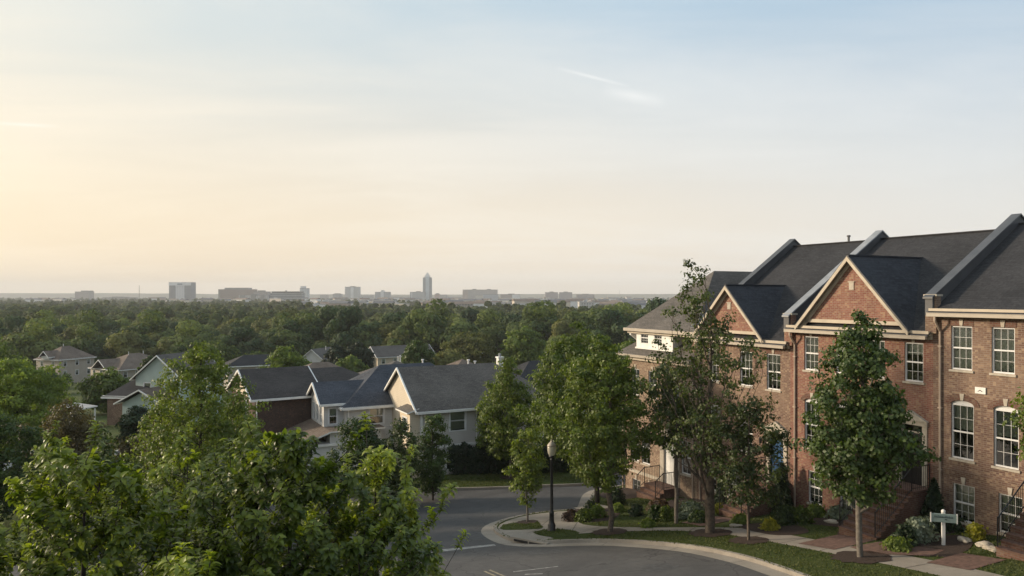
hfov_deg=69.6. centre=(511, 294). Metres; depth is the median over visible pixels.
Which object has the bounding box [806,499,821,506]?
garden shrub
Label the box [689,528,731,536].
mulch ring
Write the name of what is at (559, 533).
lawn
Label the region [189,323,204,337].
valley tree
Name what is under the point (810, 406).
window
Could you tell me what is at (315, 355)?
house
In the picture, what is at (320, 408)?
window
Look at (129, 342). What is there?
valley tree
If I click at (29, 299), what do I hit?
building
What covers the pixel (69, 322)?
valley tree
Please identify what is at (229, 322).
valley tree
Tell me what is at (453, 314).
valley tree
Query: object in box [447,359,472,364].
house
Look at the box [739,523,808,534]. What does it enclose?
planting bed
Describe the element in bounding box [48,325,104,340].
valley tree
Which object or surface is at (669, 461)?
door
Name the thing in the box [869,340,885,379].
window
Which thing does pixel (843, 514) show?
garden plant
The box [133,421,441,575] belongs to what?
broadleaf tree
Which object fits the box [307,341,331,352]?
valley tree
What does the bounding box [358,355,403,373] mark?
house
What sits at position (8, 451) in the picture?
shade tree
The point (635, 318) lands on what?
valley tree
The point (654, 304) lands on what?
valley tree
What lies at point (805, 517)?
garden shrub
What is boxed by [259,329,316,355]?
valley tree
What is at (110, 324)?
valley tree
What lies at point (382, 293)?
office building
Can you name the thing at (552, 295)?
office building
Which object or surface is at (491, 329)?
valley tree
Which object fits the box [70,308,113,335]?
valley tree
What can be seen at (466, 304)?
building
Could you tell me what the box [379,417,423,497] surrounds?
shade tree
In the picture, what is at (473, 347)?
garden tree
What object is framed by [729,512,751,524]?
garden plant
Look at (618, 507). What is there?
garden shrub
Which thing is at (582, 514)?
garden plant
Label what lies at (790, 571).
kerb
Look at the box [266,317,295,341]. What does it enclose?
valley tree
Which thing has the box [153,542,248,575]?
broadleaf tree
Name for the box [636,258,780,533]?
street tree
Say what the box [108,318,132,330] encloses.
valley tree
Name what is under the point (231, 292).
office building
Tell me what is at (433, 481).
shade tree
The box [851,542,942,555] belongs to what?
garden path
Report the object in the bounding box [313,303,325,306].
building
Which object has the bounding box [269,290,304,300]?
office building
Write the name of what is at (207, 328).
valley tree
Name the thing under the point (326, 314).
valley tree
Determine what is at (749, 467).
street tree
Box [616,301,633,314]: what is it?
valley tree
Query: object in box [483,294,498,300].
office building
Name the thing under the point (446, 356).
garden tree
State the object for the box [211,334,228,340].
valley tree
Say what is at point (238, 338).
valley tree
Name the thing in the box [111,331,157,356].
valley tree
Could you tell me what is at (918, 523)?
garden shrub
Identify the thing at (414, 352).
garden tree
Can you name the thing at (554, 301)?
building
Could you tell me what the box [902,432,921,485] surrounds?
door
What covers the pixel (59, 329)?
valley tree
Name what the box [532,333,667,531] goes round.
street tree
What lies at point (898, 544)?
garden plant
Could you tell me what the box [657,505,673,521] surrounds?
garden shrub
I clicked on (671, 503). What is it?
planting bed
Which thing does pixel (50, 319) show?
valley tree
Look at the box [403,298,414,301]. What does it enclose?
building
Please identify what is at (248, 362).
house
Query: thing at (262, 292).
office building
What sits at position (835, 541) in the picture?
garden path
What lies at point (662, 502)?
garden shrub
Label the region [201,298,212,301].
building
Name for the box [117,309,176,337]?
valley tree
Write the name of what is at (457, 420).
window
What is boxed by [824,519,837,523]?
garden rock
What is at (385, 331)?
valley tree
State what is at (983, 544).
garden rock
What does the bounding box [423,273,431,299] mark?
skyscraper
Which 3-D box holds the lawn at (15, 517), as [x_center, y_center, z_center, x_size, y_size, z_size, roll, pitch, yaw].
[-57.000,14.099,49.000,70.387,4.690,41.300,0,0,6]
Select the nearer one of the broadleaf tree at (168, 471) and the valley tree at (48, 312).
the broadleaf tree at (168, 471)
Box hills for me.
[0,293,676,298]
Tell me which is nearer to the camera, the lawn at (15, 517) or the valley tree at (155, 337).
the lawn at (15, 517)
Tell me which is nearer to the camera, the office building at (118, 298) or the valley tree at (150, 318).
the valley tree at (150, 318)
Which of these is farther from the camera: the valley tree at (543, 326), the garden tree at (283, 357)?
the valley tree at (543, 326)
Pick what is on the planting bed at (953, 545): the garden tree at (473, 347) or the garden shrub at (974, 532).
the garden shrub at (974, 532)
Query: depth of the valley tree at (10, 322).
274.98 m
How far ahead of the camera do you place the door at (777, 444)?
36.02 m
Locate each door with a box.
[665,443,673,485]
[771,441,782,471]
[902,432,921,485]
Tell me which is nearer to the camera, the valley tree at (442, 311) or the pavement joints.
the pavement joints
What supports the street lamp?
on the lawn at (559, 533)
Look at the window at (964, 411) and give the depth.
28.09 m
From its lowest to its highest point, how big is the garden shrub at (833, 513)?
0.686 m
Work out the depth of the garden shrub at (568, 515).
36.75 m
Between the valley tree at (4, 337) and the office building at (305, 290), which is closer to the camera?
the valley tree at (4, 337)
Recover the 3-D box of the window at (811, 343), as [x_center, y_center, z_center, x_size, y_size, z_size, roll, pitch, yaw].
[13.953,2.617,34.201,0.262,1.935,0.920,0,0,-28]
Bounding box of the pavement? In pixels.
[498,511,1002,575]
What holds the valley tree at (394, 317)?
on the ground at (112, 429)
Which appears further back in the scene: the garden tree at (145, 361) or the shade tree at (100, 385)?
the garden tree at (145, 361)
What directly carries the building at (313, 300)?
on the ground at (112, 429)
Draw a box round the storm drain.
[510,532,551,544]
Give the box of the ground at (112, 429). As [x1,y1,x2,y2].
[14,363,624,450]
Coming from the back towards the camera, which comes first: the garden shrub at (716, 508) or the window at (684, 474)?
the window at (684, 474)
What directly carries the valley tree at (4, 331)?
on the ground at (112, 429)
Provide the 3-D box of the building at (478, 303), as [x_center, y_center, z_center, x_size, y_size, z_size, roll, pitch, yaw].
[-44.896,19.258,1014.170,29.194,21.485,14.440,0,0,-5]
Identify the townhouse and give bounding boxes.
[616,271,751,499]
[689,235,864,517]
[782,229,994,539]
[923,213,1023,560]
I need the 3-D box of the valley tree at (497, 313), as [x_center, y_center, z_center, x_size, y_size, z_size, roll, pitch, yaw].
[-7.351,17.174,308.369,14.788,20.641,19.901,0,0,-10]
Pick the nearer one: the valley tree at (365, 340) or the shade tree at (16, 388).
the shade tree at (16, 388)
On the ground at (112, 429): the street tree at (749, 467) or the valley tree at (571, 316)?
the valley tree at (571, 316)
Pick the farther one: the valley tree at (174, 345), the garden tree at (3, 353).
the valley tree at (174, 345)
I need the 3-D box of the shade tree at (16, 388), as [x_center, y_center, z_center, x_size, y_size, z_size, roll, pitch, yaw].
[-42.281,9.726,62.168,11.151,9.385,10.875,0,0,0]
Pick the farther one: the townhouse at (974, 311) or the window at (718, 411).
the window at (718, 411)
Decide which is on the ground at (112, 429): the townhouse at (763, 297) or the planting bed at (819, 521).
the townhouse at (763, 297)
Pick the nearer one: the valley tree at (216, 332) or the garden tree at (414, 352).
the garden tree at (414, 352)
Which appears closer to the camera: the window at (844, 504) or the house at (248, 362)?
the window at (844, 504)
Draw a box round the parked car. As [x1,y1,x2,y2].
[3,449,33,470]
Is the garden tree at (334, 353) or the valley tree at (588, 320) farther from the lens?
the valley tree at (588, 320)
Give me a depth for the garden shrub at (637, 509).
36.83 m
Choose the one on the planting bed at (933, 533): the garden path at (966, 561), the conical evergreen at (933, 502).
the conical evergreen at (933, 502)
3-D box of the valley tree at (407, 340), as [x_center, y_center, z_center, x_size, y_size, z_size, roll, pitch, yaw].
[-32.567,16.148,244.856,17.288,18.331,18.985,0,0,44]
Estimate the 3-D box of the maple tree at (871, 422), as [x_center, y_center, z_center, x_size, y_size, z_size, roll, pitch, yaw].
[11.663,4.850,25.093,4.183,8.878,3.845,0,0,0]
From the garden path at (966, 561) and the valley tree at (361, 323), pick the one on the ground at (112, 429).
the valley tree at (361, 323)
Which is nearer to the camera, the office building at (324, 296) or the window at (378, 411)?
the window at (378, 411)
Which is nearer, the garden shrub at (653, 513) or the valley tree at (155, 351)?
the garden shrub at (653, 513)
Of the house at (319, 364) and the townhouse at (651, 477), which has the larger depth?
the house at (319, 364)
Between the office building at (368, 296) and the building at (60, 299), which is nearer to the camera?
the building at (60, 299)
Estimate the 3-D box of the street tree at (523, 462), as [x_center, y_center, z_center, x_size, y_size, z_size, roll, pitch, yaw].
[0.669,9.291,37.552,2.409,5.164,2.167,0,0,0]
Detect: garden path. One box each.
[575,504,607,508]
[681,516,730,525]
[799,535,871,548]
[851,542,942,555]
[928,553,1004,569]
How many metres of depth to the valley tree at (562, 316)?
312.80 m
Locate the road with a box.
[5,475,768,575]
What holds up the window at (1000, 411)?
in the townhouse at (974, 311)
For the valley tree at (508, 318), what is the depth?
264.80 m
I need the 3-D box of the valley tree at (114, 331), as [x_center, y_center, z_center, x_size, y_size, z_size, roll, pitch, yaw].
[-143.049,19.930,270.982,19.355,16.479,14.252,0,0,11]
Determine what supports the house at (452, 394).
on the ground at (112, 429)
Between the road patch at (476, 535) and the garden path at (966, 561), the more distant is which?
the road patch at (476, 535)
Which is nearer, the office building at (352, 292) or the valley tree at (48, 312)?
the valley tree at (48, 312)
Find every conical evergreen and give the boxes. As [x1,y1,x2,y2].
[714,477,727,504]
[769,460,793,513]
[920,477,950,532]
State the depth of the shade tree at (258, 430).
41.72 m
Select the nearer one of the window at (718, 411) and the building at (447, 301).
the window at (718, 411)
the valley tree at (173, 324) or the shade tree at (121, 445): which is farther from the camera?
the valley tree at (173, 324)
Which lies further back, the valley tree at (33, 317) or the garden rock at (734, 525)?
the valley tree at (33, 317)
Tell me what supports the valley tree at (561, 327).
on the ground at (112, 429)
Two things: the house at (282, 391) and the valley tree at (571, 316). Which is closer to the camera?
the house at (282, 391)
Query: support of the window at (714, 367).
in the townhouse at (763, 297)
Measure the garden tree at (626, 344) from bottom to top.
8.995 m
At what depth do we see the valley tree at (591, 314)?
271.84 m
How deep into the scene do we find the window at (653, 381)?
44.71 m
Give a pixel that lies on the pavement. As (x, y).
(904, 561)
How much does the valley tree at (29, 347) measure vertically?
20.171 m
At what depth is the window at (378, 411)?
56.74 m
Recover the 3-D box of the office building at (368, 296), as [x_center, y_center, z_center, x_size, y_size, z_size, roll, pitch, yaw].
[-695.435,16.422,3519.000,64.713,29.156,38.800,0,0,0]
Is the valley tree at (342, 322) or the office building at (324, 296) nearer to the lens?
the valley tree at (342, 322)
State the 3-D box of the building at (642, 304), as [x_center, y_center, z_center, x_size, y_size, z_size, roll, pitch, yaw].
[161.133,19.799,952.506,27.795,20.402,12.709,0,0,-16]
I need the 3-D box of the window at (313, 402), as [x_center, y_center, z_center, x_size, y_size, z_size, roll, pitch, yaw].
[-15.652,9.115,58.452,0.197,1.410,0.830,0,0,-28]
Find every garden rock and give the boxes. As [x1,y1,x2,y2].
[729,524,742,526]
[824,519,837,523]
[957,536,971,542]
[975,541,993,548]
[986,545,995,552]
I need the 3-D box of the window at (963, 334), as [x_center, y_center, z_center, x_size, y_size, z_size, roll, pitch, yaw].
[17.167,1.923,28.035,0.262,2.025,0.920,0,0,-28]
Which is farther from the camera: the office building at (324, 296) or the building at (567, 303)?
the office building at (324, 296)
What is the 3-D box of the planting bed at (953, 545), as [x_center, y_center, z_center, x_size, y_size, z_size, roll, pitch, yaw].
[15.302,8.805,25.957,3.733,0.323,1.717,0,0,-39]
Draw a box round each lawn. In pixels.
[0,451,112,554]
[45,412,624,500]
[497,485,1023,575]
[500,522,542,529]
[533,529,579,536]
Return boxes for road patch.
[452,530,485,538]
[640,563,679,571]
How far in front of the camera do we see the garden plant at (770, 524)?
30.77 m
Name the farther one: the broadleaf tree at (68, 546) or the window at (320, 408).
the window at (320, 408)
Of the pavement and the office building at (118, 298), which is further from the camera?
the office building at (118, 298)
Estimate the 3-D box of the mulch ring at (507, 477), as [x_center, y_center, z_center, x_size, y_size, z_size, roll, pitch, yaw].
[-0.177,12.801,51.766,1.484,0.057,1.502,0,0,0]
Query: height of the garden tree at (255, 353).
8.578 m
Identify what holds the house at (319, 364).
on the ground at (112, 429)
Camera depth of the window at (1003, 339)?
26.81 m
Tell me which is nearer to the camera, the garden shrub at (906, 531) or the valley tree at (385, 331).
the garden shrub at (906, 531)
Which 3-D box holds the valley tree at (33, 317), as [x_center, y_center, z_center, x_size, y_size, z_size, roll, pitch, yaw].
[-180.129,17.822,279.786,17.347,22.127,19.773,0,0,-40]
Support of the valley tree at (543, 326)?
on the ground at (112, 429)
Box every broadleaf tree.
[0,420,287,575]
[3,420,89,575]
[74,430,281,575]
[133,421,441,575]
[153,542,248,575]
[298,411,470,575]
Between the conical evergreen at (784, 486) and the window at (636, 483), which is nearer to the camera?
the conical evergreen at (784, 486)
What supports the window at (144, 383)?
in the house at (148, 372)
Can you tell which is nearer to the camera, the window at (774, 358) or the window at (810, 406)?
the window at (810, 406)
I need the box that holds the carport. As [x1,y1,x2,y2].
[67,403,97,422]
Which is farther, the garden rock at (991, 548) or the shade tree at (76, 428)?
the shade tree at (76, 428)
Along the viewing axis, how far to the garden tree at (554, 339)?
227.79 m
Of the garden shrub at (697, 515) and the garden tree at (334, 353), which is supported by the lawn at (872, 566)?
the garden shrub at (697, 515)
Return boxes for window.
[143,382,150,387]
[312,400,314,418]
[316,402,318,421]
[319,407,321,422]
[328,407,337,424]
[368,408,384,423]
[449,411,466,431]
[633,364,639,396]
[633,475,639,489]
[640,433,649,465]
[649,367,656,399]
[680,437,690,477]
[708,348,719,383]
[711,404,720,420]
[738,346,752,388]
[765,349,780,392]
[802,333,818,372]
[805,393,819,448]
[806,466,822,506]
[841,479,855,508]
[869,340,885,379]
[902,339,924,384]
[949,319,973,372]
[949,393,974,463]
[954,477,974,525]
[989,320,1016,376]
[991,399,1020,473]
[996,487,1021,535]
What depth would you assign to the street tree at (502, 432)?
50.88 m
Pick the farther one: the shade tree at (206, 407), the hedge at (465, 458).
the hedge at (465, 458)
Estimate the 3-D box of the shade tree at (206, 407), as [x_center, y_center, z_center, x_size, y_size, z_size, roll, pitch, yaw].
[-15.627,7.500,37.385,6.804,10.597,6.987,0,0,44]
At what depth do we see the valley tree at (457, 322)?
247.83 m
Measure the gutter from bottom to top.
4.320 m
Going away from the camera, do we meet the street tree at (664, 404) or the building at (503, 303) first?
the street tree at (664, 404)
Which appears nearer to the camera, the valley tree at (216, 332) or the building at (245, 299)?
the valley tree at (216, 332)
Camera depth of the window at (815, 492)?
34.18 m
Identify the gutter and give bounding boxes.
[481,488,791,575]
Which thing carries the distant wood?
on the ground at (112, 429)
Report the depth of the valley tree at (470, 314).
312.05 m
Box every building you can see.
[24,298,41,301]
[53,298,66,302]
[75,291,93,299]
[102,297,138,299]
[169,282,195,299]
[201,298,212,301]
[218,288,256,299]
[220,297,233,299]
[233,298,250,301]
[239,294,268,300]
[254,290,270,294]
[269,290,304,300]
[269,298,283,301]
[300,286,309,299]
[310,298,320,302]
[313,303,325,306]
[320,295,328,299]
[329,301,350,305]
[333,293,342,297]
[345,286,360,298]
[361,295,373,299]
[372,299,396,302]
[373,301,394,305]
[375,290,390,298]
[395,302,409,305]
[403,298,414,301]
[410,291,425,299]
[442,300,463,304]
[449,301,472,307]
[463,289,497,298]
[472,301,487,307]
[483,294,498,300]
[492,302,511,304]
[500,294,519,298]
[512,299,538,303]
[534,300,556,305]
[545,292,557,298]
[557,300,569,306]
[559,292,571,298]
[566,299,584,307]
[576,294,594,297]
[578,300,593,307]
[589,300,607,304]
[616,298,631,299]
[620,300,642,302]
[627,302,646,308]
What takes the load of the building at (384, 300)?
on the ground at (112, 429)
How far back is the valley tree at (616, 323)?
231.88 m
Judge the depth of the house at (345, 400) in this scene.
56.71 m
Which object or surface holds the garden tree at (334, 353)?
on the ground at (112, 429)
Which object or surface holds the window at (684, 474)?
in the townhouse at (651, 477)
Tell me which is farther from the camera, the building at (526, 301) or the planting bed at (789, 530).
the building at (526, 301)
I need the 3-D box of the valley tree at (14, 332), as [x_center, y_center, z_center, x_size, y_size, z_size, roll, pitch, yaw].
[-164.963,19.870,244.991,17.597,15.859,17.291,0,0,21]
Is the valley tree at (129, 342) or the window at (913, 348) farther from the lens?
the valley tree at (129, 342)
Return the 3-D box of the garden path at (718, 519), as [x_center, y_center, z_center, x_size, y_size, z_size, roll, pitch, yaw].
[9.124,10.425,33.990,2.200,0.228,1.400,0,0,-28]
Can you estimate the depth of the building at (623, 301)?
1098.97 m
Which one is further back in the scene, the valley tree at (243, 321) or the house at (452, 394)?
the valley tree at (243, 321)
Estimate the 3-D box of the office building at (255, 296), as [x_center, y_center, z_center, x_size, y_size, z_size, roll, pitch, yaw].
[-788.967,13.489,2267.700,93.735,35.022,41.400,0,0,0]
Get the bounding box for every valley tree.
[0,318,64,369]
[0,320,12,335]
[0,331,35,340]
[0,333,30,362]
[1,315,28,335]
[12,323,33,333]
[18,313,54,331]
[32,316,61,332]
[37,309,59,323]
[46,325,72,338]
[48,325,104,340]
[58,315,79,326]
[61,322,114,358]
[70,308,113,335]
[86,347,111,363]
[98,320,118,330]
[103,330,152,357]
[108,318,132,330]
[108,328,129,334]
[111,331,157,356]
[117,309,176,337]
[140,310,175,333]
[145,333,159,342]
[145,337,175,356]
[156,319,214,349]
[161,342,187,354]
[168,321,177,330]
[186,326,215,334]
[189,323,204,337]
[207,330,221,339]
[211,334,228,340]
[212,326,232,334]
[219,325,260,356]
[221,319,236,324]
[229,317,254,327]
[250,320,267,332]
[258,312,291,341]
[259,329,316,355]
[266,307,310,330]
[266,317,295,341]
[279,313,329,342]
[293,311,310,323]
[307,305,339,333]
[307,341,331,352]
[323,306,370,350]
[345,329,379,348]
[352,320,369,332]
[368,311,407,346]
[372,321,411,345]
[386,308,450,349]
[397,317,437,351]
[425,298,451,319]
[436,323,480,356]
[437,321,467,348]
[441,318,454,332]
[446,313,458,319]
[449,317,470,323]
[459,308,480,326]
[473,308,505,358]
[484,312,504,328]
[495,313,523,356]
[505,301,558,354]
[533,300,559,320]
[550,318,588,349]
[557,308,583,318]
[563,310,586,329]
[575,308,601,330]
[579,304,632,333]
[584,309,634,351]
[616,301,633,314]
[623,312,638,333]
[633,297,667,318]
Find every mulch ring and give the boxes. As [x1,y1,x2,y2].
[500,475,516,478]
[516,520,537,523]
[591,528,626,534]
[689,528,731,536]
[728,536,768,543]
[829,551,891,563]
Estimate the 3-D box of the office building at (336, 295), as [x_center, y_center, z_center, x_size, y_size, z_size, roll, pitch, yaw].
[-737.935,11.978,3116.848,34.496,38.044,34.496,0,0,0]
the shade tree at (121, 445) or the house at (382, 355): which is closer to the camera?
the shade tree at (121, 445)
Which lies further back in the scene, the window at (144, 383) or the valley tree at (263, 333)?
the valley tree at (263, 333)
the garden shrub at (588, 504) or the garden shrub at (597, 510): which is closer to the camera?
the garden shrub at (597, 510)
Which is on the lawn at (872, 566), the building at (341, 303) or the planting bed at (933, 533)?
the planting bed at (933, 533)
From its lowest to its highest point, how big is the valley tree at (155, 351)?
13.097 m
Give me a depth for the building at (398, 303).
1168.62 m
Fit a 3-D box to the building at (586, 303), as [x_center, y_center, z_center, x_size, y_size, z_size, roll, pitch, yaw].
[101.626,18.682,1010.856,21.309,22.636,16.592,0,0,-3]
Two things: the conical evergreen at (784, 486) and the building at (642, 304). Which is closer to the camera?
the conical evergreen at (784, 486)
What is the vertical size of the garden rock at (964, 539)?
0.199 m
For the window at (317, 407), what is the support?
in the house at (345, 400)
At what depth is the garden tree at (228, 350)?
183.43 m
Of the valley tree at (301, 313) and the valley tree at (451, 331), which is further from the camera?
the valley tree at (301, 313)
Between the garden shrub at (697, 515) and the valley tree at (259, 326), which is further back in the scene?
the valley tree at (259, 326)
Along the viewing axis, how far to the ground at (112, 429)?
109.49 m
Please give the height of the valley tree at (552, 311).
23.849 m
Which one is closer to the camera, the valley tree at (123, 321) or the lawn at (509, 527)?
the lawn at (509, 527)
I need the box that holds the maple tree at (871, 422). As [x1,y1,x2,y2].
[791,308,941,556]
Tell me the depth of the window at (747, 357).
37.92 m
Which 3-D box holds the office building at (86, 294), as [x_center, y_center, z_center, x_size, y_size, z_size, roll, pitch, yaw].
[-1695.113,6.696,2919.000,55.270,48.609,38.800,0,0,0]
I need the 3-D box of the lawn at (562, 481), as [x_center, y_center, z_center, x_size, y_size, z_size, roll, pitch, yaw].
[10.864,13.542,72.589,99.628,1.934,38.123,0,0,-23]
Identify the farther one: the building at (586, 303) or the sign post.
the building at (586, 303)
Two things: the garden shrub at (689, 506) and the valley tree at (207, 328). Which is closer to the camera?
the garden shrub at (689, 506)
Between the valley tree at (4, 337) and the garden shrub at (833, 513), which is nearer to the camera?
the garden shrub at (833, 513)
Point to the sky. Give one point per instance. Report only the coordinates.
(322, 146)
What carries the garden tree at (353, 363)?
on the ground at (112, 429)
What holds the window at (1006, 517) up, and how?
in the townhouse at (974, 311)
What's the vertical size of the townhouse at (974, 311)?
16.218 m
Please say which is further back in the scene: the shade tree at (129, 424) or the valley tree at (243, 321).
the valley tree at (243, 321)
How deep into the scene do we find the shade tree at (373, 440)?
44.41 m
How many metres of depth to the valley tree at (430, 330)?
236.49 m
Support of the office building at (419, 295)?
on the ground at (112, 429)
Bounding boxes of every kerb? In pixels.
[301,473,620,501]
[493,484,809,575]
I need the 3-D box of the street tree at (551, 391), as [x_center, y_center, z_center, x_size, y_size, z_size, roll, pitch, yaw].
[3.566,6.827,42.024,7.147,10.802,6.849,0,0,0]
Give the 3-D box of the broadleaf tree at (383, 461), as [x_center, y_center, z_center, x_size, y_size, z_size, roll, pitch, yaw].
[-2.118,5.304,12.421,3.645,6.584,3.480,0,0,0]
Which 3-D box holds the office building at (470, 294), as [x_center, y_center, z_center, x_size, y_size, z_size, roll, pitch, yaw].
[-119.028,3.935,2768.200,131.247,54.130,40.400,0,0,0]
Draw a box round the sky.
[0,0,1023,294]
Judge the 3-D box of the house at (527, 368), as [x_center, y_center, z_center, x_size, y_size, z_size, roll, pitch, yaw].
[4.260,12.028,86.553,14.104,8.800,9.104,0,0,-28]
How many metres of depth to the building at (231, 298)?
1846.00 m
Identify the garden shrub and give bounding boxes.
[561,509,578,521]
[583,500,595,509]
[590,503,608,518]
[605,487,627,504]
[613,502,626,512]
[627,503,643,516]
[645,497,673,510]
[647,504,662,521]
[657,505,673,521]
[671,498,704,519]
[687,509,715,522]
[715,502,722,512]
[768,505,798,525]
[792,504,816,524]
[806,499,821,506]
[808,503,828,517]
[823,504,846,519]
[889,522,919,546]
[904,515,939,544]
[946,513,973,532]
[961,522,986,541]
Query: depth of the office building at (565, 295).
3200.00 m
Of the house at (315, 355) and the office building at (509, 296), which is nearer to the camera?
the house at (315, 355)
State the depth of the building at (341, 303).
981.16 m
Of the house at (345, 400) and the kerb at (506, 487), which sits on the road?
the kerb at (506, 487)
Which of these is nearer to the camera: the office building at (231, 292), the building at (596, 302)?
the building at (596, 302)
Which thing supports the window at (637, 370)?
in the townhouse at (651, 477)
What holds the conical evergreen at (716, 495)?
on the planting bed at (671, 503)
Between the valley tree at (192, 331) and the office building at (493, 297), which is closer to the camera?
the valley tree at (192, 331)
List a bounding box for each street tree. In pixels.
[475,354,543,476]
[502,428,548,521]
[512,320,633,502]
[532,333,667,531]
[635,351,716,523]
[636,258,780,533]
[703,395,796,539]
[1002,387,1023,460]
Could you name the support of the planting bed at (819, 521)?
on the lawn at (872, 566)
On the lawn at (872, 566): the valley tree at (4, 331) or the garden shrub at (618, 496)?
the garden shrub at (618, 496)
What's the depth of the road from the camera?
30.51 m
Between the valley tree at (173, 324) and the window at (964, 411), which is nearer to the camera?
the window at (964, 411)
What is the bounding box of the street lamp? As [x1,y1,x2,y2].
[547,439,555,530]
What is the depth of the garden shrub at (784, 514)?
31.68 m
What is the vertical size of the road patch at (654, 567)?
0.207 m
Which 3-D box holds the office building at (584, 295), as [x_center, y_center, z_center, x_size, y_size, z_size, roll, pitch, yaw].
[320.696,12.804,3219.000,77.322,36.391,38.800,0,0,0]
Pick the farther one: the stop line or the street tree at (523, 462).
the street tree at (523, 462)
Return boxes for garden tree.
[0,336,38,372]
[134,355,152,374]
[166,345,190,353]
[199,340,241,382]
[244,351,269,354]
[258,344,311,367]
[321,344,346,363]
[335,354,369,372]
[345,341,373,370]
[401,340,435,364]
[426,348,466,364]
[440,331,501,363]
[496,326,547,365]
[544,335,573,358]
[616,339,634,403]
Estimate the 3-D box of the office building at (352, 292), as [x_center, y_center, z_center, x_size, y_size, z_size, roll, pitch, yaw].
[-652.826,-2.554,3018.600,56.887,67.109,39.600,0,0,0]
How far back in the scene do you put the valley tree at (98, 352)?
238.85 m
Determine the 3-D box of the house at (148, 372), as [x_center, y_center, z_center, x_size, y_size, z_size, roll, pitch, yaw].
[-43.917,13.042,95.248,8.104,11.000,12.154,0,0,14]
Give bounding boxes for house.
[33,344,96,382]
[88,351,153,377]
[101,380,149,424]
[113,350,222,421]
[224,354,272,392]
[226,366,359,461]
[286,359,433,471]
[303,346,330,362]
[305,362,339,367]
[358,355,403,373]
[369,344,435,367]
[383,353,560,478]
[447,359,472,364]
[512,359,604,412]
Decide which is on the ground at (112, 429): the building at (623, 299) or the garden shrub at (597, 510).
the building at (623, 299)
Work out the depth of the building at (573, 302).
1270.36 m
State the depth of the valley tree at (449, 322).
266.59 m
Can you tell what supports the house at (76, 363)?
on the ground at (112, 429)
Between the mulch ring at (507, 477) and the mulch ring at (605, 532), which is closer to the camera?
the mulch ring at (605, 532)
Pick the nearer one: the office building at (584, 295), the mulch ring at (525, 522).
the mulch ring at (525, 522)
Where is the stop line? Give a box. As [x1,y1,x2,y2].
[432,544,495,552]
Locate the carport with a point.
(85, 406)
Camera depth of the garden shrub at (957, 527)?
27.94 m
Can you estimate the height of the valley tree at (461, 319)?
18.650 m
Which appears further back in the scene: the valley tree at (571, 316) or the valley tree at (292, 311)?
the valley tree at (292, 311)
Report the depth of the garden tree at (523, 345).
196.96 m
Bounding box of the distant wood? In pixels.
[0,297,668,327]
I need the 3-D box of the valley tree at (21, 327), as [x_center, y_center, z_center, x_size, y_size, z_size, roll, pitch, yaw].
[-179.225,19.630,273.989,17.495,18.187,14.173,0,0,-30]
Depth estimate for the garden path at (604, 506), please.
40.72 m
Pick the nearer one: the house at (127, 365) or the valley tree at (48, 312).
the house at (127, 365)
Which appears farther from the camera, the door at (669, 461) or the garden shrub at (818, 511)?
the door at (669, 461)
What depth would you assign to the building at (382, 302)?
958.74 m
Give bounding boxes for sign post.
[930,509,957,544]
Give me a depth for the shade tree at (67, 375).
166.38 m
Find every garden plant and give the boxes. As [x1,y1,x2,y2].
[573,508,593,521]
[638,517,657,528]
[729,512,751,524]
[757,517,780,530]
[837,510,852,519]
[879,536,913,552]
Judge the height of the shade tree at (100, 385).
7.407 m
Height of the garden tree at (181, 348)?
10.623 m
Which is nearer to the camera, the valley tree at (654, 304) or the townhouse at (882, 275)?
the townhouse at (882, 275)
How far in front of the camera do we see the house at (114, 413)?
92.75 m
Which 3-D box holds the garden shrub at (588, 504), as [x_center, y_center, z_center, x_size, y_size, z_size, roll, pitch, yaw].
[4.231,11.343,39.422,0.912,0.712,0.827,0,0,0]
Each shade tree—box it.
[0,356,78,448]
[0,410,53,521]
[14,397,111,488]
[28,372,74,394]
[70,429,154,575]
[74,366,131,412]
[107,411,205,501]
[112,405,155,457]
[120,339,273,545]
[205,401,276,510]
[325,417,394,500]
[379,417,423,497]
[409,413,452,499]
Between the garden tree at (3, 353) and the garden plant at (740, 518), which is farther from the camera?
the garden tree at (3, 353)
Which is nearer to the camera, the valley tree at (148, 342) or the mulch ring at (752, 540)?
the mulch ring at (752, 540)
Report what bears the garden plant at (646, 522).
on the lawn at (872, 566)
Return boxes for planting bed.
[562,508,618,521]
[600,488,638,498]
[667,498,715,508]
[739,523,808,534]
[797,514,842,526]
[837,529,953,536]
[918,535,972,556]
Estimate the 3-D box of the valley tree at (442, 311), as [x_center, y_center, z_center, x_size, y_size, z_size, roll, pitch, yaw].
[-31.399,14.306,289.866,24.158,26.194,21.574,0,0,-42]
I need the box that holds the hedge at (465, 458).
[448,441,600,474]
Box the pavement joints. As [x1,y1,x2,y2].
[499,512,928,567]
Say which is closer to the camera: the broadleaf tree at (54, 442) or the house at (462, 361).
the broadleaf tree at (54, 442)
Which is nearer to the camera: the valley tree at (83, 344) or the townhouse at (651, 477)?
the townhouse at (651, 477)

